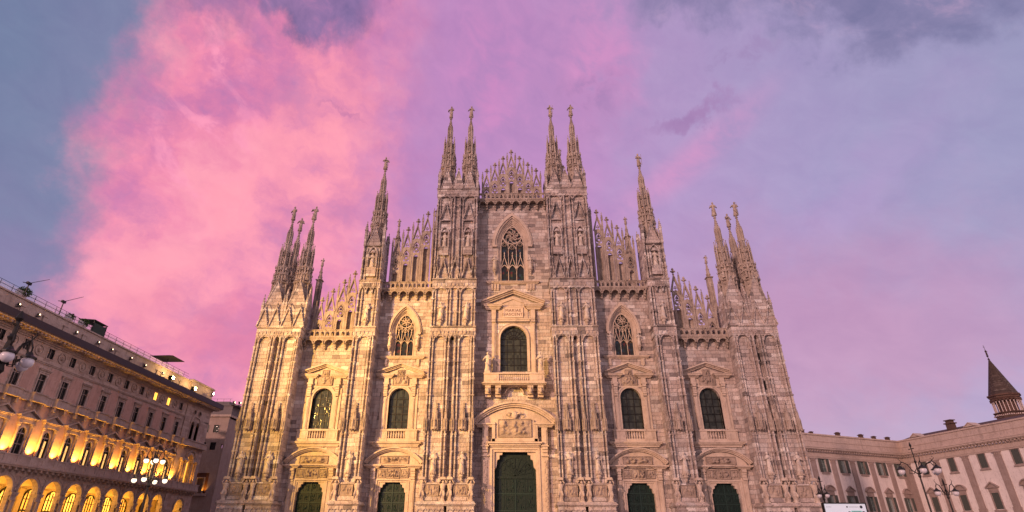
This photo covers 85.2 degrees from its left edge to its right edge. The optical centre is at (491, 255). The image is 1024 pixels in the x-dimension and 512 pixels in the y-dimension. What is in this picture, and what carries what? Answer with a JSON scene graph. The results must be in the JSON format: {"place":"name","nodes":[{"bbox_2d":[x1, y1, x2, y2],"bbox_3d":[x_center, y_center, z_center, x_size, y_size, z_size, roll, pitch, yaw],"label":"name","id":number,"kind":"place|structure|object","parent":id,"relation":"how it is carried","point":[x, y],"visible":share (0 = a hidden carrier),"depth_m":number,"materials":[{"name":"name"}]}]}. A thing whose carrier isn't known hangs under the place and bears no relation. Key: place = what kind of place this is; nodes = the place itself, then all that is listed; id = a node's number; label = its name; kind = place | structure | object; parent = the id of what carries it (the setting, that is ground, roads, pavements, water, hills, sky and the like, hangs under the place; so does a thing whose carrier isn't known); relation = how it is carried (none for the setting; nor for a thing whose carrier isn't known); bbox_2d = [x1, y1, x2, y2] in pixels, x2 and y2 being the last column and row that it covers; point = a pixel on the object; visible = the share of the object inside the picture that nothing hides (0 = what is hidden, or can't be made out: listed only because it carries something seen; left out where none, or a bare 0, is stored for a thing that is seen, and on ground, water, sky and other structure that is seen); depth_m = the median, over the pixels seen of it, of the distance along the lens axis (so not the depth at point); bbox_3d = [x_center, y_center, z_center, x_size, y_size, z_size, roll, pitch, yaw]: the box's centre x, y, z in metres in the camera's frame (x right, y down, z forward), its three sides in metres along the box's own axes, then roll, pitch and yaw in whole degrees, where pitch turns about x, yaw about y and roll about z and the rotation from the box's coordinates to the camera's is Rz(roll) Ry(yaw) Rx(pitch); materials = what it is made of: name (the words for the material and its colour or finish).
{"place":"outdoors","nodes":[
{"label":"outdoors","id":0,"kind":"place"},
{"bbox_2d":[189,399,240,511],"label":"corner block","id":1,"kind":"structure","parent":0,"point":[214,464],"depth_m":119.66,"materials":[{"name":"stone"}]},
{"bbox_2d":[209,442,216,449],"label":"window","id":2,"kind":"structure","parent":1,"relation":"in","point":[212,446],"depth_m":120.36,"materials":[{"name":"black glass"}]},
{"bbox_2d":[212,424,220,432],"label":"window","id":3,"kind":"structure","parent":1,"relation":"in","point":[216,428],"depth_m":121.99,"materials":[{"name":"grey glass"}]},
{"bbox_2d":[0,0,1023,456],"label":"sky","id":4,"kind":"structure","parent":0,"point":[157,157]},
{"bbox_2d":[802,414,1023,511],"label":"pilastered palace","id":5,"kind":"structure","parent":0,"point":[982,468],"depth_m":134.73,"materials":[{"name":"paint"}]},
{"bbox_2d":[817,458,830,473],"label":"window","id":6,"kind":"structure","parent":5,"relation":"in","point":[821,461],"depth_m":135.26,"materials":[{"name":"grey glass"}]},
{"bbox_2d":[825,485,838,502],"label":"window","id":7,"kind":"structure","parent":5,"relation":"in","point":[830,489],"depth_m":132.42,"materials":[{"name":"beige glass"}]},
{"bbox_2d":[837,460,850,474],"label":"window","id":8,"kind":"structure","parent":5,"relation":"in","point":[841,463],"depth_m":137.35,"materials":[{"name":"grey glass"}]},
{"bbox_2d":[845,486,858,502],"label":"window","id":9,"kind":"structure","parent":5,"relation":"in","point":[850,490],"depth_m":134.42,"materials":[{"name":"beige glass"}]},
{"bbox_2d":[857,461,869,476],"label":"window","id":10,"kind":"structure","parent":5,"relation":"in","point":[860,463],"depth_m":139.45,"materials":[{"name":"grey glass"}]},
{"bbox_2d":[865,487,880,511],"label":"window","id":11,"kind":"structure","parent":5,"relation":"in","point":[870,491],"depth_m":136.20,"materials":[{"name":"grey glass"}]},
{"bbox_2d":[875,462,888,477],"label":"window","id":12,"kind":"structure","parent":5,"relation":"in","point":[879,466],"depth_m":141.54,"materials":[{"name":"grey glass"}]},
{"bbox_2d":[884,488,899,511],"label":"window","id":13,"kind":"structure","parent":5,"relation":"in","point":[889,496],"depth_m":138.26,"materials":[{"name":"grey glass"}]},
{"bbox_2d":[894,464,906,478],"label":"window","id":14,"kind":"structure","parent":5,"relation":"in","point":[896,466],"depth_m":143.11,"materials":[{"name":"grey glass"}]},
{"bbox_2d":[902,488,917,511],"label":"window","id":15,"kind":"structure","parent":5,"relation":"in","point":[906,493],"depth_m":140.37,"materials":[{"name":"grey glass"}]},
{"bbox_2d":[919,461,931,476],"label":"window","id":16,"kind":"structure","parent":5,"relation":"in","point":[924,462],"depth_m":139.01,"materials":[{"name":"grey glass"}]},
{"bbox_2d":[926,487,942,511],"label":"window","id":17,"kind":"structure","parent":5,"relation":"in","point":[935,501],"depth_m":136.20,"materials":[{"name":"grey glass"}]},
{"bbox_2d":[946,457,959,473],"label":"window","id":18,"kind":"structure","parent":5,"relation":"in","point":[951,462],"depth_m":132.55,"materials":[{"name":"grey glass"}]},
{"bbox_2d":[954,485,973,511],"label":"window","id":19,"kind":"structure","parent":5,"relation":"in","point":[963,496],"depth_m":129.19,"materials":[{"name":"grey glass"}]},
{"bbox_2d":[976,453,991,470],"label":"window","id":20,"kind":"structure","parent":5,"relation":"in","point":[981,457],"depth_m":125.78,"materials":[{"name":"grey glass"}]},
{"bbox_2d":[984,482,1007,511],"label":"window","id":21,"kind":"structure","parent":5,"relation":"in","point":[993,489],"depth_m":122.37,"materials":[{"name":"grey glass"}]},
{"bbox_2d":[1009,448,1023,466],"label":"window","id":22,"kind":"structure","parent":5,"relation":"in","point":[1017,458],"depth_m":118.99,"materials":[{"name":"grey glass"}]},
{"bbox_2d":[1019,478,1023,487],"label":"window","id":23,"kind":"structure","parent":5,"relation":"in","point":[1021,482],"depth_m":117.46,"materials":[{"name":"beige glass"}]},
{"bbox_2d":[983,346,1023,441],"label":"bell tower","id":24,"kind":"structure","parent":0,"point":[1004,395],"depth_m":155.39,"materials":[{"name":"brick"}]},
{"label":"ground","id":25,"kind":"structure","parent":0,"visible":0},
{"bbox_2d":[0,311,37,373],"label":"street lamp","id":26,"kind":"object","parent":25,"relation":"on","point":[25,362],"visible":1,"depth_m":16.54,"materials":[{"name":"metal"}]},
{"bbox_2d":[0,277,223,511],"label":"arcaded palace","id":27,"kind":"structure","parent":25,"relation":"on","point":[86,422],"depth_m":79.36,"materials":[{"name":"stone"}]},
{"bbox_2d":[0,487,5,503],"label":"shop window","id":28,"kind":"structure","parent":27,"relation":"in","point":[4,489],"depth_m":72.01,"materials":[{"name":"glass"}]},
{"bbox_2d":[0,327,7,341],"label":"window","id":29,"kind":"structure","parent":27,"relation":"in","point":[2,330],"depth_m":65.87,"materials":[{"name":"black glass"}]},
{"bbox_2d":[0,402,16,439],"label":"window","id":30,"kind":"structure","parent":27,"relation":"in","point":[6,409],"depth_m":65.77,"materials":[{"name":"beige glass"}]},
{"bbox_2d":[6,358,21,385],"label":"window","id":31,"kind":"structure","parent":27,"relation":"in","point":[14,375],"depth_m":67.38,"materials":[{"name":"black glass"}]},
{"bbox_2d":[15,286,32,297],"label":"potted shrub","id":32,"kind":"object","parent":27,"relation":"on","point":[23,291],"visible":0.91,"depth_m":71.00,"materials":[{"name":"green plant"}]},
{"bbox_2d":[17,489,31,511],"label":"shop window","id":33,"kind":"structure","parent":27,"relation":"in","point":[25,498],"depth_m":75.43,"materials":[{"name":"glass"}]},
{"bbox_2d":[7,409,41,454],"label":"window","id":34,"kind":"structure","parent":27,"relation":"in","point":[31,416],"depth_m":68.29,"materials":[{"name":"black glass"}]},
{"bbox_2d":[21,337,33,350],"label":"window","id":35,"kind":"structure","parent":27,"relation":"in","point":[26,339],"depth_m":69.12,"materials":[{"name":"black glass"}]},
{"bbox_2d":[23,279,49,296],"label":"antenna","id":36,"kind":"object","parent":27,"relation":"on","point":[29,283],"visible":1,"depth_m":71.04,"materials":[{"name":"metal"}]},
{"bbox_2d":[32,367,52,392],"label":"window","id":37,"kind":"structure","parent":27,"relation":"in","point":[43,374],"depth_m":71.24,"materials":[{"name":"black glass"}]},
{"bbox_2d":[41,491,54,511],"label":"shop window","id":38,"kind":"structure","parent":27,"relation":"in","point":[48,500],"depth_m":79.18,"materials":[{"name":"glass"}]},
{"bbox_2d":[32,416,64,458],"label":"window","id":39,"kind":"structure","parent":27,"relation":"in","point":[54,423],"depth_m":71.89,"materials":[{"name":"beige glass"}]},
{"bbox_2d":[45,347,56,360],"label":"window","id":40,"kind":"structure","parent":27,"relation":"in","point":[50,356],"depth_m":72.84,"materials":[{"name":"black glass"}]},
{"bbox_2d":[55,376,74,399],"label":"window","id":41,"kind":"structure","parent":27,"relation":"in","point":[61,394],"depth_m":74.81,"materials":[{"name":"black glass"}]},
{"bbox_2d":[62,493,75,511],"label":"shop window","id":42,"kind":"structure","parent":27,"relation":"in","point":[69,501],"depth_m":83.01,"materials":[{"name":"glass"}]},
{"bbox_2d":[58,297,81,314],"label":"antenna","id":43,"kind":"object","parent":27,"relation":"on","point":[63,301],"visible":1,"depth_m":76.61,"materials":[{"name":"metal"}]},
{"bbox_2d":[65,313,75,320],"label":"potted shrub","id":44,"kind":"object","parent":27,"relation":"on","point":[70,318],"visible":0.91,"depth_m":78.41,"materials":[{"name":"green plant"}]},
{"bbox_2d":[56,421,84,462],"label":"window","id":45,"kind":"structure","parent":27,"relation":"in","point":[75,428],"depth_m":75.49,"materials":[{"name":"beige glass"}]},
{"bbox_2d":[67,356,77,368],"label":"window","id":46,"kind":"structure","parent":27,"relation":"in","point":[73,360],"depth_m":76.45,"materials":[{"name":"black glass"}]},
{"bbox_2d":[78,318,89,327],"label":"potted shrub","id":47,"kind":"object","parent":27,"relation":"on","point":[83,321],"visible":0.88,"depth_m":80.99,"materials":[{"name":"green plant"}]},
{"bbox_2d":[77,383,93,406],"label":"window","id":48,"kind":"structure","parent":27,"relation":"in","point":[86,388],"depth_m":78.43,"materials":[{"name":"black glass"}]},
{"bbox_2d":[82,495,94,511],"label":"shop window","id":49,"kind":"structure","parent":27,"relation":"in","point":[88,505],"depth_m":86.88,"materials":[{"name":"glass"}]},
{"bbox_2d":[77,427,103,465],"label":"window","id":50,"kind":"structure","parent":27,"relation":"in","point":[95,433],"depth_m":79.09,"materials":[{"name":"beige glass"}]},
{"bbox_2d":[87,364,96,376],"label":"window","id":51,"kind":"structure","parent":27,"relation":"in","point":[91,372],"depth_m":80.05,"materials":[{"name":"black glass"}]},
{"bbox_2d":[79,318,107,336],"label":"roof awning","id":52,"kind":"object","parent":27,"relation":"on","point":[99,328],"visible":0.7,"depth_m":83.42,"materials":[{"name":"black fabric"}]},
{"bbox_2d":[96,390,111,411],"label":"window","id":53,"kind":"structure","parent":27,"relation":"in","point":[104,394],"depth_m":82.02,"materials":[{"name":"black glass"}]},
{"bbox_2d":[101,497,111,511],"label":"shop window","id":54,"kind":"structure","parent":27,"relation":"in","point":[106,506],"depth_m":90.79,"materials":[{"name":"glass"}]},
{"bbox_2d":[96,431,120,469],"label":"window","id":55,"kind":"structure","parent":27,"relation":"in","point":[112,437],"depth_m":82.68,"materials":[{"name":"beige glass"}]},
{"bbox_2d":[106,372,114,383],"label":"window","id":56,"kind":"structure","parent":27,"relation":"in","point":[109,379],"depth_m":83.60,"materials":[{"name":"black glass"}]},
{"bbox_2d":[113,396,128,416],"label":"window","id":57,"kind":"structure","parent":27,"relation":"in","point":[119,408],"depth_m":85.63,"materials":[{"name":"black glass"}]},
{"bbox_2d":[119,498,126,511],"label":"shop window","id":58,"kind":"structure","parent":27,"relation":"in","point":[124,503],"depth_m":94.75,"materials":[{"name":"glass"}]},
{"bbox_2d":[114,436,136,471],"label":"window","id":59,"kind":"structure","parent":27,"relation":"in","point":[128,442],"depth_m":86.27,"materials":[{"name":"beige glass"}]},
{"bbox_2d":[123,379,130,389],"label":"window","id":60,"kind":"structure","parent":27,"relation":"in","point":[126,383],"depth_m":87.29,"materials":[{"name":"black glass"}]},
{"bbox_2d":[130,402,142,421],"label":"window","id":61,"kind":"structure","parent":27,"relation":"in","point":[136,409],"depth_m":89.25,"materials":[{"name":"black glass"}]},
{"bbox_2d":[130,440,151,474],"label":"window","id":62,"kind":"structure","parent":27,"relation":"in","point":[143,445],"depth_m":89.91,"materials":[{"name":"beige glass"}]},
{"bbox_2d":[138,385,145,395],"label":"window","id":63,"kind":"structure","parent":27,"relation":"in","point":[142,388],"depth_m":90.85,"materials":[{"name":"black glass"}]},
{"bbox_2d":[145,407,156,426],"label":"window","id":64,"kind":"structure","parent":27,"relation":"in","point":[149,419],"depth_m":92.80,"materials":[{"name":"black glass"}]},
{"bbox_2d":[152,391,158,401],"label":"window","id":65,"kind":"structure","parent":27,"relation":"in","point":[155,397],"depth_m":94.45,"materials":[{"name":"yellow glass"}]},
{"bbox_2d":[146,444,164,477],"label":"window","id":66,"kind":"structure","parent":27,"relation":"in","point":[153,448],"depth_m":93.47,"materials":[{"name":"beige glass"}]},
{"bbox_2d":[159,412,170,430],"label":"window","id":67,"kind":"structure","parent":27,"relation":"in","point":[163,422],"depth_m":96.38,"materials":[{"name":"black glass"}]},
{"bbox_2d":[151,355,183,367],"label":"terrace parasol","id":68,"kind":"object","parent":27,"relation":"on","point":[168,358],"visible":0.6,"depth_m":101.32,"materials":[{"name":"fabric"}]},
{"bbox_2d":[159,447,176,478],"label":"window","id":69,"kind":"structure","parent":27,"relation":"in","point":[170,452],"depth_m":97.23,"materials":[{"name":"beige glass"}]},
{"bbox_2d":[166,396,171,406],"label":"window","id":70,"kind":"structure","parent":27,"relation":"in","point":[169,399],"depth_m":98.04,"materials":[{"name":"yellow glass"}]},
{"bbox_2d":[168,375,174,381],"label":"floodlight","id":71,"kind":"object","parent":27,"relation":"attached to","point":[170,378],"visible":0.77,"depth_m":97.29,"materials":[{"name":"metal"}]},
{"bbox_2d":[171,417,181,434],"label":"window","id":72,"kind":"structure","parent":27,"relation":"in","point":[177,420],"depth_m":100.00,"materials":[{"name":"black glass"}]},
{"bbox_2d":[178,401,183,410],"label":"window","id":73,"kind":"structure","parent":27,"relation":"in","point":[180,407],"depth_m":101.60,"materials":[{"name":"black glass"}]},
{"bbox_2d":[175,451,198,483],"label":"three light window","id":74,"kind":"structure","parent":27,"relation":"in","point":[193,456],"depth_m":103.05,"materials":[{"name":"beige stone"}]},
{"bbox_2d":[187,410,201,440],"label":"twin window","id":75,"kind":"structure","parent":27,"relation":"in","point":[194,427],"depth_m":105.36,"materials":[{"name":"black glass"}]},
{"bbox_2d":[131,446,167,511],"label":"street lamp","id":76,"kind":"object","parent":25,"relation":"on","point":[155,460],"visible":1,"depth_m":37.02,"materials":[{"name":"metal"}]},
{"bbox_2d":[214,105,822,511],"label":"cathedral","id":77,"kind":"structure","parent":25,"relation":"on","point":[516,355],"depth_m":71.75,"materials":[{"name":"stone"}]},
{"bbox_2d":[299,363,347,428],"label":"window","id":78,"kind":"structure","parent":77,"relation":"in","point":[325,408],"depth_m":72.31,"materials":[{"name":"stone"}]},
{"bbox_2d":[376,362,424,428],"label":"window","id":79,"kind":"structure","parent":77,"relation":"in","point":[401,413],"depth_m":72.03,"materials":[{"name":"stone"}]},
{"bbox_2d":[380,304,424,365],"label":"tracery window","id":80,"kind":"structure","parent":77,"relation":"in","point":[403,341],"depth_m":75.95,"materials":[{"name":"stone"}]},
{"bbox_2d":[486,213,538,290],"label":"tracery window","id":81,"kind":"structure","parent":77,"relation":"in","point":[512,267],"depth_m":81.28,"materials":[{"name":"stone"}]},
{"bbox_2d":[481,288,544,372],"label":"window","id":82,"kind":"structure","parent":77,"relation":"in","point":[513,344],"depth_m":75.65,"materials":[{"name":"stone"}]},
{"bbox_2d":[603,303,649,365],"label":"tracery window","id":83,"kind":"structure","parent":77,"relation":"in","point":[624,342],"depth_m":75.06,"materials":[{"name":"stone"}]},
{"bbox_2d":[603,362,653,429],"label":"window","id":84,"kind":"structure","parent":77,"relation":"in","point":[627,405],"depth_m":71.15,"materials":[{"name":"stone"}]},
{"bbox_2d":[683,362,734,429],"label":"window","id":85,"kind":"structure","parent":77,"relation":"in","point":[707,407],"depth_m":70.86,"materials":[{"name":"stone"}]},
{"bbox_2d":[816,476,829,502],"bbox_3d":[31.327,24.308,51.706,1.100,7.200,1.100,-11,-29,21],"label":"street lamp","id":86,"kind":"object","parent":25,"relation":"on","point":[822,495],"visible":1,"depth_m":52.48,"materials":[{"name":"metal"}]},
{"bbox_2d":[821,503,867,511],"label":"information screen","id":87,"kind":"object","parent":25,"relation":"on","point":[844,507],"visible":1,"depth_m":46.24,"materials":[{"name":"metal"}]},
{"bbox_2d":[897,443,941,511],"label":"street lamp","id":88,"kind":"object","parent":25,"relation":"on","point":[935,469],"visible":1,"depth_m":39.42,"materials":[{"name":"metal"}]},
{"bbox_2d":[933,479,958,511],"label":"street lamp","id":89,"kind":"object","parent":25,"relation":"on","point":[937,492],"visible":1,"depth_m":41.48,"materials":[{"name":"metal"}]}
]}

